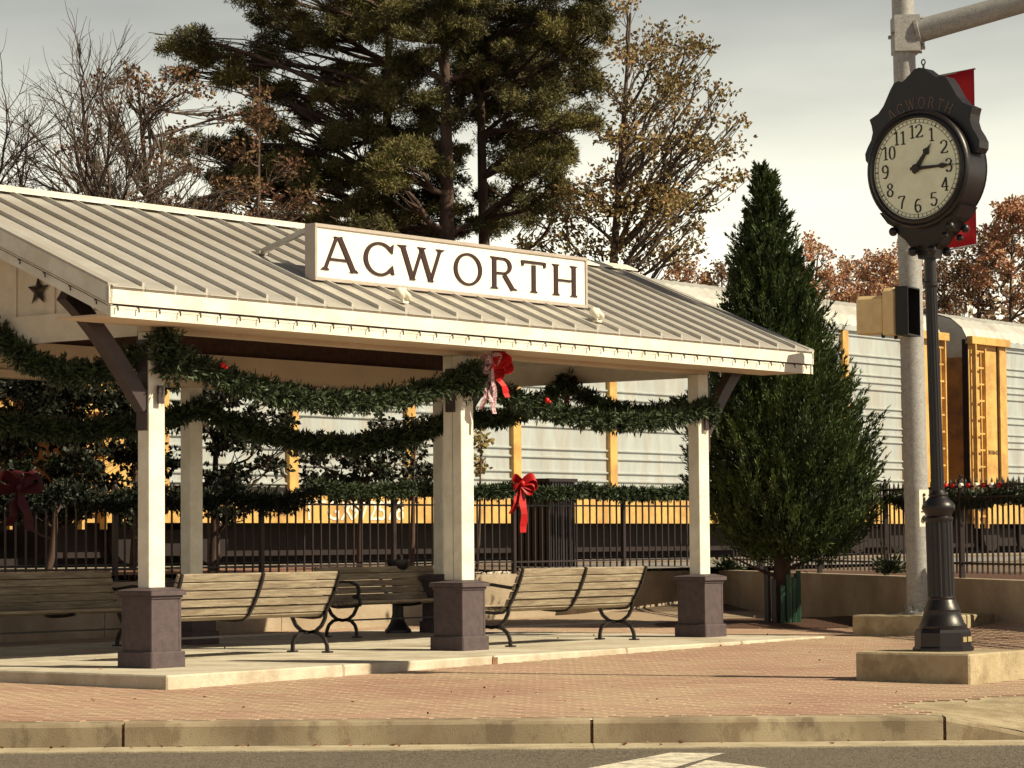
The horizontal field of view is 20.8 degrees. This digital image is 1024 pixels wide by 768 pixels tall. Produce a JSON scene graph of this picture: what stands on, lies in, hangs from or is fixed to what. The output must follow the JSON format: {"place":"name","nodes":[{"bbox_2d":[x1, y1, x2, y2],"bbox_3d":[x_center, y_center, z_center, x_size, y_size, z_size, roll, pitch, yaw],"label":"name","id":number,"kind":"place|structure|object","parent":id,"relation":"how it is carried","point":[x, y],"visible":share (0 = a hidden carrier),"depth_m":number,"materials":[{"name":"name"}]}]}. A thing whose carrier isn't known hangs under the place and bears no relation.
{"place":"outdoors","nodes":[
{"label":"outdoors","id":0,"kind":"place"},
{"bbox_2d":[0,566,364,574],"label":"brick path","id":1,"kind":"structure","parent":0,"point":[229,570],"depth_m":38.10,"materials":[{"name":"brick"}]},
{"bbox_2d":[0,612,1023,722],"bbox_3d":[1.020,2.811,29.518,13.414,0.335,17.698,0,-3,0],"label":"brick paving","id":2,"kind":"structure","parent":0,"point":[753,679],"depth_m":23.78,"materials":[{"name":"brick"}]},
{"bbox_2d":[0,570,689,641],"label":"retaining wall","id":3,"kind":"structure","parent":2,"relation":"on","point":[658,588],"depth_m":37.88,"materials":[{"name":"concrete"}]},
{"bbox_2d":[0,480,689,581],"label":"picket fence","id":4,"kind":"object","parent":3,"relation":"on","point":[261,566],"visible":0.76,"depth_m":39.01,"materials":[{"name":"metal"}]},
{"bbox_2d":[0,476,78,516],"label":"garland","id":5,"kind":"object","parent":4,"relation":"attached to","point":[51,493],"visible":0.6,"depth_m":34.36,"materials":[{"name":"plant"}]},
{"bbox_2d":[0,470,43,530],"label":"bow","id":6,"kind":"object","parent":5,"relation":"attached to","point":[18,486],"visible":1,"depth_m":33.52,"materials":[{"name":"fabric"}]},
{"bbox_2d":[53,473,137,518],"bbox_3d":[-5.075,1.418,35.211,0.449,0.590,1.699,-3,-4,42],"label":"garland","id":7,"kind":"object","parent":4,"relation":"attached to","point":[124,500],"visible":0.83,"depth_m":35.05,"materials":[{"name":"plant"}]},
{"bbox_2d":[165,477,242,518],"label":"garland","id":8,"kind":"object","parent":4,"relation":"attached to","point":[215,497],"visible":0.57,"depth_m":36.36,"materials":[{"name":"plant"}]},
{"bbox_2d":[221,476,325,519],"bbox_3d":[-3.218,1.527,37.292,0.480,0.599,1.830,-4,-5,44],"label":"garland","id":9,"kind":"object","parent":4,"relation":"attached to","point":[289,502],"visible":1,"depth_m":37.22,"materials":[{"name":"plant"}]},
{"bbox_2d":[306,475,424,504],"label":"garland","id":10,"kind":"object","parent":4,"relation":"attached to","point":[373,491],"visible":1,"depth_m":38.56,"materials":[{"name":"plant"}]},
{"bbox_2d":[412,478,519,501],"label":"garland","id":11,"kind":"object","parent":4,"relation":"attached to","point":[492,491],"visible":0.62,"depth_m":40.39,"materials":[{"name":"plant"}]},
{"bbox_2d":[508,473,537,532],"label":"bow","id":12,"kind":"object","parent":11,"relation":"attached to","point":[527,484],"visible":1,"depth_m":40.81,"materials":[{"name":"fabric"}]},
{"bbox_2d":[525,481,592,503],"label":"garland","id":13,"kind":"object","parent":4,"relation":"attached to","point":[578,490],"visible":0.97,"depth_m":41.60,"materials":[{"name":"plastic"}]},
{"bbox_2d":[580,480,688,504],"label":"garland","id":14,"kind":"object","parent":4,"relation":"attached to","point":[630,494],"visible":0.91,"depth_m":42.96,"materials":[{"name":"plastic"}]},
{"bbox_2d":[0,630,824,689],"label":"pavilion slab","id":15,"kind":"structure","parent":2,"relation":"on","point":[248,660],"depth_m":28.49,"materials":[{"name":"concrete"}]},
{"bbox_2d":[0,570,137,645],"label":"park bench","id":16,"kind":"object","parent":15,"relation":"on","point":[58,606],"visible":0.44,"depth_m":30.82,"materials":[{"name":"wood"}]},
{"bbox_2d":[173,571,341,652],"bbox_3d":[-2.789,2.338,28.308,0.759,0.856,2.400,-3,-4,38],"label":"park bench","id":17,"kind":"object","parent":15,"relation":"on","point":[296,590],"visible":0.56,"depth_m":28.26,"materials":[{"name":"wood"}]},
{"bbox_2d":[314,565,474,637],"bbox_3d":[-1.406,2.703,34.874,0.759,0.856,2.400,-3,-4,38],"label":"park bench","id":18,"kind":"object","parent":15,"relation":"on","point":[351,589],"visible":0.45,"depth_m":34.77,"materials":[{"name":"wood"}]},
{"bbox_2d":[385,555,410,632],"bbox_3d":[-1.452,2.667,35.480,0.340,0.995,0.340,-3,-4,38],"label":"drinking fountain","id":19,"kind":"object","parent":15,"relation":"on","point":[398,626],"visible":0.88,"depth_m":35.38,"materials":[{"name":"black metal"}]},
{"bbox_2d":[0,185,813,668],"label":"pavilion","id":20,"kind":"structure","parent":15,"relation":"on","point":[150,261],"depth_m":29.04,"materials":[{"name":"white paint"}]},
{"bbox_2d":[28,278,47,302],"bbox_3d":[-4.594,-0.917,26.977,0.295,0.280,0.039,-3,-4,38],"label":"barn star","id":21,"kind":"object","parent":20,"relation":"attached to","point":[38,289],"visible":0.97,"depth_m":26.97,"materials":[{"name":"black metal"}]},
{"bbox_2d":[0,319,150,395],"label":"garland","id":22,"kind":"object","parent":20,"relation":"attached to","point":[81,372],"visible":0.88,"depth_m":26.58,"materials":[{"name":"plant"}]},
{"bbox_2d":[0,393,216,448],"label":"garland","id":23,"kind":"object","parent":20,"relation":"attached to","point":[95,428],"visible":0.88,"depth_m":30.53,"materials":[{"name":"plant"}]},
{"bbox_2d":[139,327,197,395],"bbox_3d":[-3.203,-0.258,25.997,0.552,0.728,0.619,0,-3,0],"label":"garland","id":24,"kind":"object","parent":20,"relation":"attached to","point":[164,345],"visible":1,"depth_m":25.95,"materials":[{"name":"plant"}]},
{"bbox_2d":[194,395,442,458],"bbox_3d":[-2.174,0.564,33.806,0.440,0.753,4.837,-3,-4,38],"label":"garland","id":25,"kind":"object","parent":20,"relation":"attached to","point":[365,442],"visible":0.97,"depth_m":33.52,"materials":[{"name":"plant"}]},
{"bbox_2d":[164,342,484,418],"bbox_3d":[-1.826,0.004,27.845,0.463,0.733,4.806,-3,-4,37],"label":"garland","id":26,"kind":"object","parent":20,"relation":"attached to","point":[290,395],"visible":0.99,"depth_m":27.61,"materials":[{"name":"plant"}]},
{"bbox_2d":[394,287,410,303],"bbox_3d":[-1.106,-0.898,28.202,0.132,0.166,0.166,-3,-4,38],"label":"floodlight","id":27,"kind":"object","parent":20,"relation":"attached to","point":[401,293],"visible":1,"depth_m":28.17,"materials":[{"name":"white plastic"}]},
{"bbox_2d":[0,249,810,368],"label":"light string","id":28,"kind":"object","parent":20,"relation":"attached to","point":[296,322],"visible":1,"depth_m":27.49,"materials":[{"name":"white plastic"}]},
{"bbox_2d":[251,223,587,308],"bbox_3d":[-0.896,-1.214,29.922,0.866,0.570,4.630,-3,-4,38],"label":"roof sign","id":29,"kind":"object","parent":20,"relation":"on","point":[350,255],"visible":1,"depth_m":29.40,"materials":[{"name":"wood"}]},
{"bbox_2d":[455,354,490,406],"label":"garland","id":30,"kind":"object","parent":20,"relation":"attached to","point":[476,384],"visible":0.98,"depth_m":29.49,"materials":[{"name":"plant"}]},
{"bbox_2d":[478,351,513,413],"bbox_3d":[-0.174,-0.034,29.592,0.377,0.701,0.111,0,-3,-14],"label":"bow","id":31,"kind":"object","parent":20,"relation":"attached to","point":[497,365],"visible":0.98,"depth_m":29.58,"materials":[{"name":"fabric"}]},
{"bbox_2d":[442,371,565,432],"bbox_3d":[-0.069,0.242,35.106,2.097,0.740,0.373,-3,-4,38],"label":"garland","id":32,"kind":"object","parent":20,"relation":"attached to","point":[485,418],"visible":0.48,"depth_m":35.02,"materials":[{"name":"plant"}]},
{"bbox_2d":[556,376,577,405],"bbox_3d":[0.669,0.148,34.550,0.348,0.493,0.088,-3,-4,38],"label":"bow","id":33,"kind":"object","parent":32,"relation":"hanging from","point":[566,401],"visible":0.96,"depth_m":34.54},
{"bbox_2d":[589,307,604,322],"bbox_3d":[0.936,-0.763,30.842,0.132,0.166,0.166,-3,-4,38],"label":"floodlight","id":34,"kind":"object","parent":20,"relation":"attached to","point":[596,313],"visible":1,"depth_m":30.81,"materials":[{"name":"white plastic"}]},
{"bbox_2d":[480,373,719,436],"bbox_3d":[0.963,0.231,31.469,0.416,0.741,4.822,-3,-4,37],"label":"garland","id":35,"kind":"object","parent":20,"relation":"attached to","point":[556,411],"visible":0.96,"depth_m":31.44,"materials":[{"name":"plant"}]},
{"bbox_2d":[553,368,687,412],"bbox_3d":[1.402,0.160,33.979,2.164,0.847,0.424,-3,-4,36],"label":"garland","id":36,"kind":"object","parent":20,"relation":"attached to","point":[585,397],"visible":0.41,"depth_m":34.15,"materials":[{"name":"plant"}]},
{"bbox_2d":[699,391,722,428],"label":"garland","id":37,"kind":"object","parent":20,"relation":"attached to","point":[714,419],"visible":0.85,"depth_m":33.30,"materials":[{"name":"plant"}]},
{"bbox_2d":[485,566,647,646],"bbox_3d":[0.545,2.487,31.378,0.759,0.856,2.400,-3,-4,38],"label":"park bench","id":38,"kind":"object","parent":15,"relation":"on","point":[628,586],"visible":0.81,"depth_m":31.19,"materials":[{"name":"brown wood"}]},
{"bbox_2d":[0,715,1023,747],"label":"kerb","id":39,"kind":"structure","parent":2,"relation":"on","point":[557,730],"depth_m":20.44,"materials":[{"name":"concrete"}]},
{"bbox_2d":[655,616,852,627],"bbox_3d":[3.769,3.223,38.227,3.650,0.134,3.727,0,-3,0],"label":"mulch ring","id":40,"kind":"object","parent":2,"relation":"on","point":[828,622],"visible":0.44,"depth_m":37.46,"materials":[{"name":"soil"}]},
{"bbox_2d":[764,567,768,622],"bbox_3d":[3.444,2.896,37.745,0.064,0.850,0.056,0,-3,0],"label":"tree stake","id":41,"kind":"object","parent":40,"relation":"on","point":[766,597],"visible":0.79,"depth_m":37.72,"materials":[{"name":"black metal"}]},
{"bbox_2d":[769,570,770,621],"bbox_3d":[3.484,2.931,37.933,0.064,0.800,0.056,0,-3,0],"label":"tree stake","id":42,"kind":"object","parent":40,"relation":"on","point":[769,600],"visible":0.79,"depth_m":37.91,"materials":[{"name":"black metal"}]},
{"bbox_2d":[771,578,776,622],"bbox_3d":[3.534,2.966,37.590,0.064,0.690,0.056,0,-3,0],"label":"tree stake","id":43,"kind":"object","parent":40,"relation":"on","point":[774,599],"visible":0.79,"depth_m":37.57,"materials":[{"name":"wood"}]},
{"bbox_2d":[780,585,785,622],"bbox_3d":[3.644,3.008,37.548,0.064,0.600,0.056,0,-3,0],"label":"tree stake","id":44,"kind":"object","parent":40,"relation":"on","point":[782,603],"visible":0.79,"depth_m":37.53,"materials":[{"name":"green paint"}]},
{"bbox_2d":[675,159,896,621],"bbox_3d":[3.705,0.092,37.994,3.013,6.348,3.042,0,-3,0],"label":"evergreen tree","id":45,"kind":"object","parent":40,"relation":"on","point":[805,490],"visible":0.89,"depth_m":37.37,"materials":[{"name":"green plant"}]},
{"bbox_2d":[786,574,790,622],"bbox_3d":[3.724,2.934,37.572,0.064,0.750,0.056,0,-3,0],"label":"tree stake","id":46,"kind":"object","parent":40,"relation":"on","point":[788,598],"visible":0.79,"depth_m":37.55,"materials":[{"name":"green paint"}]},
{"bbox_2d":[791,577,796,622],"bbox_3d":[3.804,2.955,37.611,0.064,0.710,0.056,0,-3,0],"label":"tree stake","id":47,"kind":"object","parent":40,"relation":"on","point":[794,599],"visible":0.79,"depth_m":37.59,"materials":[{"name":"green paint"}]},
{"bbox_2d":[796,571,800,621],"bbox_3d":[3.874,2.921,37.713,0.064,0.790,0.056,0,-3,0],"label":"tree stake","id":48,"kind":"object","parent":40,"relation":"on","point":[798,581],"visible":0.79,"depth_m":37.69,"materials":[{"name":"green paint"}]},
{"bbox_2d":[0,746,1023,767],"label":"road","id":49,"kind":"structure","parent":0,"point":[939,757],"depth_m":19.14,"materials":[{"name":"asphalt"}]},
{"bbox_2d":[0,740,1023,753],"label":"gutter","id":50,"kind":"object","parent":49,"relation":"on","point":[463,747],"visible":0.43,"depth_m":20.11,"materials":[{"name":"concrete"}]},
{"bbox_2d":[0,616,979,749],"bbox_3d":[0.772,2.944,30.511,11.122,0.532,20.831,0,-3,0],"label":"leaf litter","id":51,"kind":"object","parent":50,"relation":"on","point":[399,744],"visible":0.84,"depth_m":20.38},
{"bbox_2d":[591,753,765,767],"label":"road arrow","id":52,"kind":"object","parent":49,"relation":"on","point":[669,760],"visible":1,"depth_m":18.61,"materials":[{"name":"paint"}]},
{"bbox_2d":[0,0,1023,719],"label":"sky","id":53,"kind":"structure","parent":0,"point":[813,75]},
{"bbox_2d":[27,555,1023,579],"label":"embankment","id":54,"kind":"structure","parent":0,"point":[481,568],"depth_m":45.53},
{"bbox_2d":[0,551,1023,569],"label":"ballast bed","id":55,"kind":"object","parent":54,"relation":"on","point":[22,567],"visible":0.22,"depth_m":47.82,"materials":[{"name":"gravel"}]},
{"bbox_2d":[0,547,1018,565],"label":"rails","id":56,"kind":"object","parent":55,"relation":"on","point":[41,561],"visible":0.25,"depth_m":46.71,"materials":[{"name":"metal"}]},
{"bbox_2d":[0,278,949,563],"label":"rail car","id":57,"kind":"object","parent":56,"relation":"on","point":[592,456],"visible":0.16,"depth_m":50.26,"materials":[{"name":"silver metal"}]},
{"bbox_2d":[923,312,1023,550],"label":"rail car","id":58,"kind":"object","parent":56,"relation":"on","point":[985,395],"visible":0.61,"depth_m":63.16,"materials":[{"name":"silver metal"}]},
{"bbox_2d":[118,570,1023,581],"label":"planting bed","id":59,"kind":"object","parent":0,"point":[1001,575],"visible":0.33,"depth_m":39.57,"materials":[{"name":"soil"}]},
{"bbox_2d":[0,378,137,579],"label":"tree","id":60,"kind":"object","parent":59,"relation":"on","point":[82,461],"visible":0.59,"depth_m":37.13,"materials":[{"name":"green plant"}]},
{"bbox_2d":[77,384,180,580],"bbox_3d":[-5.182,1.273,38.478,1.804,2.911,2.630,0,-3,0],"label":"tree","id":61,"kind":"object","parent":59,"relation":"on","point":[173,463],"visible":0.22,"depth_m":37.84,"materials":[{"name":"green plant"}]},
{"bbox_2d":[202,389,300,570],"bbox_3d":[-3.701,1.273,38.073,1.717,2.846,2.560,0,-3,-9],"label":"tree","id":62,"kind":"object","parent":59,"relation":"on","point":[218,444],"visible":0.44,"depth_m":37.89,"materials":[{"name":"green plant"}]},
{"bbox_2d":[285,413,426,566],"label":"tree","id":63,"kind":"object","parent":59,"relation":"on","point":[379,468],"visible":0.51,"depth_m":40.46,"materials":[{"name":"green plant"}]},
{"bbox_2d":[120,568,666,580],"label":"edging stones","id":64,"kind":"object","parent":59,"relation":"on","point":[494,572],"visible":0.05,"depth_m":41.33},
{"bbox_2d":[388,411,432,565],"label":"tree","id":65,"kind":"object","parent":59,"relation":"on","point":[427,465],"visible":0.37,"depth_m":41.36,"materials":[{"name":"green plant"}]},
{"bbox_2d":[473,426,494,571],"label":"tree","id":66,"kind":"object","parent":59,"relation":"on","point":[481,444],"visible":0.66,"depth_m":41.95,"materials":[{"name":"green plant"}]},
{"bbox_2d":[511,478,577,571],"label":"utility cabinet","id":67,"kind":"object","parent":59,"relation":"on","point":[555,481],"visible":0.51,"depth_m":42.57,"materials":[{"name":"metal"}]},
{"bbox_2d":[613,573,749,611],"bbox_3d":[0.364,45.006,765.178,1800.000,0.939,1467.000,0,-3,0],"label":"terrain","id":68,"kind":"structure","parent":0,"point":[674,608],"depth_m":42.68,"materials":[{"name":"concrete"}]},
{"bbox_2d":[0,33,156,198],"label":"bare tree","id":69,"kind":"object","parent":68,"relation":"on","point":[4,175],"visible":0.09,"depth_m":56.68,"materials":[{"name":"brown plant"}]},
{"bbox_2d":[0,2,291,218],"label":"bare tree","id":70,"kind":"object","parent":68,"relation":"on","point":[90,173],"visible":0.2,"depth_m":55.84,"materials":[{"name":"brown plant"}]},
{"bbox_2d":[54,57,309,222],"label":"deciduous tree","id":71,"kind":"object","parent":68,"relation":"on","point":[170,131],"visible":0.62,"depth_m":66.39,"materials":[{"name":"brown plant"}]},
{"bbox_2d":[209,77,328,220],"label":"deciduous tree","id":72,"kind":"object","parent":68,"relation":"on","point":[280,166],"visible":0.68,"depth_m":68.04,"materials":[{"name":"brown plant"}]},
{"bbox_2d":[511,0,757,279],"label":"deciduous tree","id":73,"kind":"object","parent":68,"relation":"on","point":[672,199],"visible":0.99,"depth_m":70.13,"materials":[{"name":"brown plant"}]},
{"bbox_2d":[658,256,709,284],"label":"autumn tree","id":74,"kind":"object","parent":68,"relation":"on","point":[677,272],"visible":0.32,"depth_m":104.20,"materials":[{"name":"brown plant"}]},
{"bbox_2d":[696,259,729,286],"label":"autumn tree","id":75,"kind":"object","parent":68,"relation":"on","point":[721,270],"visible":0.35,"depth_m":109.41,"materials":[{"name":"brown plant"}]},
{"bbox_2d":[799,230,843,299],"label":"autumn tree","id":76,"kind":"object","parent":68,"relation":"on","point":[824,275],"visible":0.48,"depth_m":99.64,"materials":[{"name":"brown plant"}]},
{"bbox_2d":[826,254,873,302],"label":"autumn tree","id":77,"kind":"object","parent":68,"relation":"on","point":[846,272],"visible":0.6,"depth_m":103.24,"materials":[{"name":"brown plant"}]},
{"bbox_2d":[851,248,898,295],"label":"autumn tree","id":78,"kind":"object","parent":68,"relation":"on","point":[882,260],"visible":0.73,"depth_m":97.63,"materials":[{"name":"brown plant"}]},
{"bbox_2d":[848,243,944,310],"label":"bare tree","id":79,"kind":"object","parent":68,"relation":"on","point":[895,284],"visible":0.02,"depth_m":94.60,"materials":[{"name":"brown plant"}]},
{"bbox_2d":[887,239,938,307],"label":"autumn tree","id":80,"kind":"object","parent":68,"relation":"on","point":[896,248],"visible":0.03,"depth_m":107.50,"materials":[{"name":"brown plant"}]},
{"bbox_2d":[825,248,1023,357],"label":"distant woods","id":81,"kind":"object","parent":68,"relation":"on","point":[1004,311],"depth_m":156.89,"materials":[{"name":"plant"}]},
{"bbox_2d":[922,256,972,314],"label":"autumn tree","id":82,"kind":"object","parent":68,"relation":"on","point":[947,298],"visible":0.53,"depth_m":102.15,"materials":[{"name":"brown plant"}]},
{"bbox_2d":[941,282,996,357],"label":"bare tree","id":83,"kind":"object","parent":68,"relation":"on","point":[956,307],"visible":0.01,"depth_m":88.86,"materials":[{"name":"brown plant"}]},
{"bbox_2d":[942,225,1014,318],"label":"autumn tree","id":84,"kind":"object","parent":68,"relation":"on","point":[972,292],"visible":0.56,"depth_m":92.11,"materials":[{"name":"brown plant"}]},
{"bbox_2d":[961,193,1023,322],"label":"autumn tree","id":85,"kind":"object","parent":68,"relation":"on","point":[1011,213],"visible":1,"depth_m":88.13,"materials":[{"name":"brown plant"}]},
{"bbox_2d":[1008,221,1023,288],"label":"autumn tree","id":86,"kind":"object","parent":68,"relation":"on","point":[1019,252],"visible":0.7,"depth_m":91.80,"materials":[{"name":"brown plant"}]},
{"bbox_2d":[487,556,1023,567],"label":"service road","id":87,"kind":"structure","parent":0,"point":[665,565],"depth_m":45.85,"materials":[{"name":"asphalt"}]},
{"bbox_2d":[723,611,1023,684],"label":"plaza ground","id":88,"kind":"structure","parent":0,"point":[739,614],"depth_m":32.73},
{"bbox_2d":[719,570,1023,623],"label":"retaining wall","id":89,"kind":"structure","parent":88,"relation":"on","point":[835,594],"depth_m":38.02,"materials":[{"name":"concrete"}]},
{"bbox_2d":[710,554,746,569],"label":"shrub","id":90,"kind":"object","parent":89,"relation":"on","point":[726,563],"visible":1,"depth_m":43.05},
{"bbox_2d":[731,474,1023,577],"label":"picket fence","id":91,"kind":"object","parent":89,"relation":"on","point":[960,537],"visible":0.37,"depth_m":35.31,"materials":[{"name":"metal"}]},
{"bbox_2d":[884,482,949,512],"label":"garland","id":92,"kind":"object","parent":91,"relation":"attached to","point":[896,497],"visible":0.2,"depth_m":37.47,"materials":[{"name":"plastic"}]},
{"bbox_2d":[945,478,1020,510],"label":"garland","id":93,"kind":"object","parent":91,"relation":"attached to","point":[967,493],"visible":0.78,"depth_m":34.97,"materials":[{"name":"plastic"}]},
{"bbox_2d":[998,480,1023,507],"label":"garland","id":94,"kind":"object","parent":91,"relation":"attached to","point":[1009,492],"visible":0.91,"depth_m":33.90,"materials":[{"name":"plastic"}]},
{"bbox_2d":[862,539,905,573],"bbox_3d":[4.962,2.222,35.942,0.875,0.451,0.704,-2,-4,25],"label":"shrub","id":95,"kind":"object","parent":89,"relation":"on","point":[890,566],"visible":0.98,"depth_m":35.89,"materials":[{"name":"plant"}]},
{"bbox_2d":[853,613,994,636],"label":"pole plinth","id":96,"kind":"structure","parent":88,"relation":"on","point":[882,625],"depth_m":33.15,"materials":[{"name":"concrete"}]},
{"bbox_2d":[888,0,1023,614],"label":"traffic pole","id":97,"kind":"object","parent":96,"relation":"on","point":[912,33],"visible":0.66,"depth_m":33.54,"materials":[{"name":"metal"}]},
{"bbox_2d":[856,286,920,338],"bbox_3d":[4.518,-0.828,33.295,0.671,0.608,0.690,-2,-4,27],"label":"pedestrian signal","id":98,"kind":"object","parent":97,"relation":"attached to","point":[894,312],"visible":1,"depth_m":33.05,"materials":[{"name":"metal"}]},
{"bbox_2d":[918,490,928,526],"bbox_3d":[4.928,1.481,33.298,0.150,0.440,0.058,2,-4,-32],"label":"push button sign","id":99,"kind":"object","parent":97,"relation":"attached to","point":[923,496],"visible":0.62,"depth_m":33.29,"materials":[{"name":"white plastic"}]},
{"bbox_2d":[941,68,978,249],"bbox_3d":[5.291,-2.688,33.685,0.644,2.250,0.043,-1,-3,12],"label":"banner","id":100,"kind":"object","parent":97,"relation":"hanging from","point":[964,79],"visible":0.21,"depth_m":33.65,"materials":[{"name":"fabric"}]},
{"bbox_2d":[856,648,1023,684],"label":"clock plinth","id":101,"kind":"structure","parent":88,"relation":"on","point":[973,667],"depth_m":24.47,"materials":[{"name":"concrete"}]},
{"bbox_2d":[865,59,988,651],"bbox_3d":[3.783,-0.278,25.055,1.168,5.329,0.484,-4,-4,38],"label":"street clock","id":102,"kind":"object","parent":101,"relation":"on","point":[926,152],"visible":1,"depth_m":24.95,"materials":[{"name":"black metal"}]},
{"bbox_2d":[886,695,1023,730],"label":"ramp","id":103,"kind":"structure","parent":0,"point":[1005,712],"depth_m":21.62,"materials":[{"name":"concrete"}]},
{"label":"embankment","id":104,"kind":"structure","parent":0,"visible":0},
{"bbox_2d":[148,0,431,223],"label":"pine tree","id":105,"kind":"object","parent":104,"relation":"on","point":[338,82],"visible":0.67,"depth_m":76.10,"materials":[{"name":"green plant"}]},
{"bbox_2d":[300,0,511,240],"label":"pine tree","id":106,"kind":"object","parent":104,"relation":"on","point":[446,27],"visible":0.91,"depth_m":73.70,"materials":[{"name":"green plant"}]},
{"bbox_2d":[449,0,619,249],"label":"pine tree","id":107,"kind":"object","parent":104,"relation":"on","point":[534,75],"visible":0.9,"depth_m":74.48,"materials":[{"name":"green plant"}]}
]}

